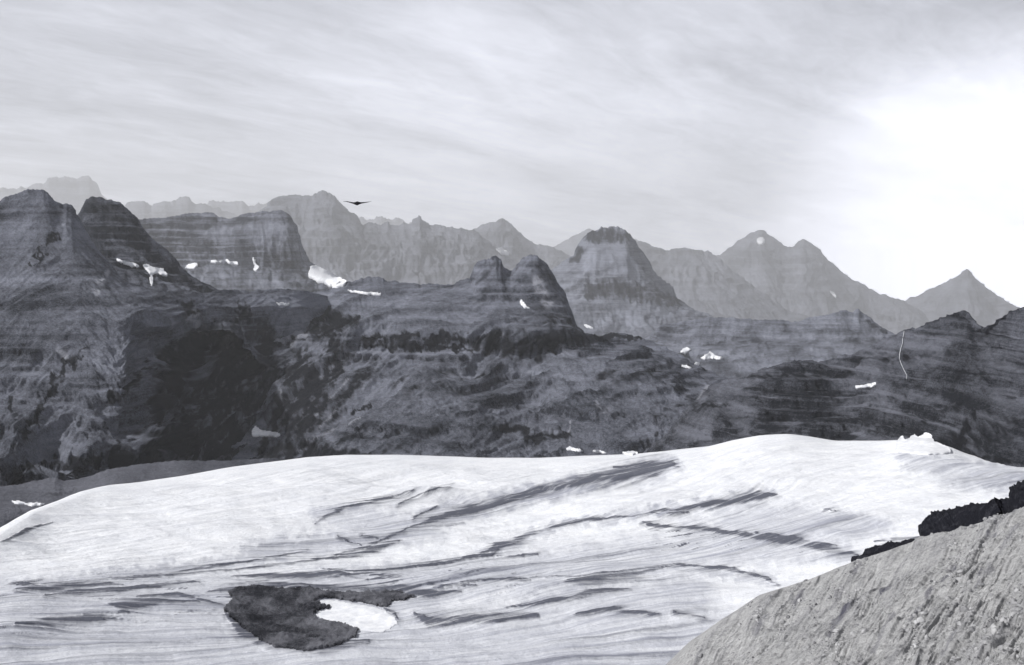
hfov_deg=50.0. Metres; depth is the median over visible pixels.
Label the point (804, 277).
mountain
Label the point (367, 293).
snow patch
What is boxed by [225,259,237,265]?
snow patch
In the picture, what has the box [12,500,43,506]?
snow patch
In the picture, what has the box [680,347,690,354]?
snow patch
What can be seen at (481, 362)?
mountain
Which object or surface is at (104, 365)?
mountain
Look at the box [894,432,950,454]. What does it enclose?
snow apron
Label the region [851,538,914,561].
rock outcrop
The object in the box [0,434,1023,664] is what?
glacier
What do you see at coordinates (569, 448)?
snow patch
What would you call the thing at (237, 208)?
mountain
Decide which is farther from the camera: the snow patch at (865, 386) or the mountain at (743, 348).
the mountain at (743, 348)
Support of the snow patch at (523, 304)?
on the mountain at (481, 362)
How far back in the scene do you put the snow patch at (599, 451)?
3677.83 m
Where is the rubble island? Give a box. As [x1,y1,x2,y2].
[224,584,414,650]
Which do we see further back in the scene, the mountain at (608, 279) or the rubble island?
the mountain at (608, 279)
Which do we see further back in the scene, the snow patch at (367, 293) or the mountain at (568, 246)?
the mountain at (568, 246)
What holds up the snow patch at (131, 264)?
on the mountain at (114, 229)
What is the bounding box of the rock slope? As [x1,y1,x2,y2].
[666,507,1023,664]
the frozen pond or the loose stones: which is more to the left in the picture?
the frozen pond
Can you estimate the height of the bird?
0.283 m
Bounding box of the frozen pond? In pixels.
[316,600,397,632]
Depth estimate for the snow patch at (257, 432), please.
4203.60 m
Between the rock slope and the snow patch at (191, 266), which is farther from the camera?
the snow patch at (191, 266)
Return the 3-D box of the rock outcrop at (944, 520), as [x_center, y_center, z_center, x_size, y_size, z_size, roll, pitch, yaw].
[24.204,10.435,59.141,3.132,4.870,13.116,0,4,0]
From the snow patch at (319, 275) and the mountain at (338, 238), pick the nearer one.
the snow patch at (319, 275)
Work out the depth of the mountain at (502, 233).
55367.82 m
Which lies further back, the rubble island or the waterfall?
the waterfall
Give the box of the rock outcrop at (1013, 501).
[999,480,1023,513]
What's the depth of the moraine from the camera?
2598.36 m
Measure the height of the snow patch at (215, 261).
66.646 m
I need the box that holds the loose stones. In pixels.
[689,511,1023,664]
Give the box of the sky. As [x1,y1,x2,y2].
[0,0,1023,307]
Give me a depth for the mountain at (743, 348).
11983.57 m
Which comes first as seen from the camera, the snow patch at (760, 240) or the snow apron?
the snow apron
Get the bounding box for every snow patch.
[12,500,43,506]
[116,258,138,267]
[143,264,166,285]
[185,262,197,269]
[211,260,222,263]
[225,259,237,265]
[252,257,258,271]
[252,426,279,437]
[276,302,288,305]
[308,265,345,288]
[348,289,380,295]
[496,248,508,255]
[520,299,528,308]
[566,446,582,451]
[593,450,605,453]
[623,451,637,454]
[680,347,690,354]
[701,351,722,359]
[757,237,764,244]
[855,382,875,389]
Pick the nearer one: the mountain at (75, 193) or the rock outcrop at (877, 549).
the rock outcrop at (877, 549)
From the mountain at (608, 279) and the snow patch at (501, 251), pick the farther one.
the snow patch at (501, 251)
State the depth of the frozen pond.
1454.82 m
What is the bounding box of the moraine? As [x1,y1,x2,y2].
[0,458,282,526]
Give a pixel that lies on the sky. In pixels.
(886, 137)
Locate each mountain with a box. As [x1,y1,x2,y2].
[0,175,106,214]
[0,189,327,486]
[78,196,274,367]
[124,196,238,218]
[138,210,327,291]
[199,200,411,224]
[231,254,727,460]
[255,190,516,284]
[473,218,570,269]
[551,226,715,338]
[554,228,637,255]
[636,241,807,321]
[643,307,1023,466]
[645,309,895,377]
[715,230,929,333]
[905,269,1019,326]
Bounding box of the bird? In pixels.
[343,201,370,204]
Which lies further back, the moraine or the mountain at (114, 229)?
the mountain at (114, 229)
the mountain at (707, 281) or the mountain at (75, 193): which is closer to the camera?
the mountain at (707, 281)
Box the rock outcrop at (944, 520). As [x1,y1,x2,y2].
[917,497,1007,537]
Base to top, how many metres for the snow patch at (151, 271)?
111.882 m
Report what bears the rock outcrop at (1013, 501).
on the rock slope
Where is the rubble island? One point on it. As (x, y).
(280, 617)
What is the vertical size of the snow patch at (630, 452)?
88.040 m
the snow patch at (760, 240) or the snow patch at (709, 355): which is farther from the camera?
the snow patch at (760, 240)
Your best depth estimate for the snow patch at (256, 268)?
15150.48 m
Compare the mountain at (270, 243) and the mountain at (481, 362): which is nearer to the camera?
the mountain at (481, 362)
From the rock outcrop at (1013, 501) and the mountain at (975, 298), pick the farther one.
the mountain at (975, 298)
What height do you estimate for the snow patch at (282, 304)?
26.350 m
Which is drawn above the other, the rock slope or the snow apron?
the snow apron
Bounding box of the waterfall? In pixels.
[899,329,906,378]

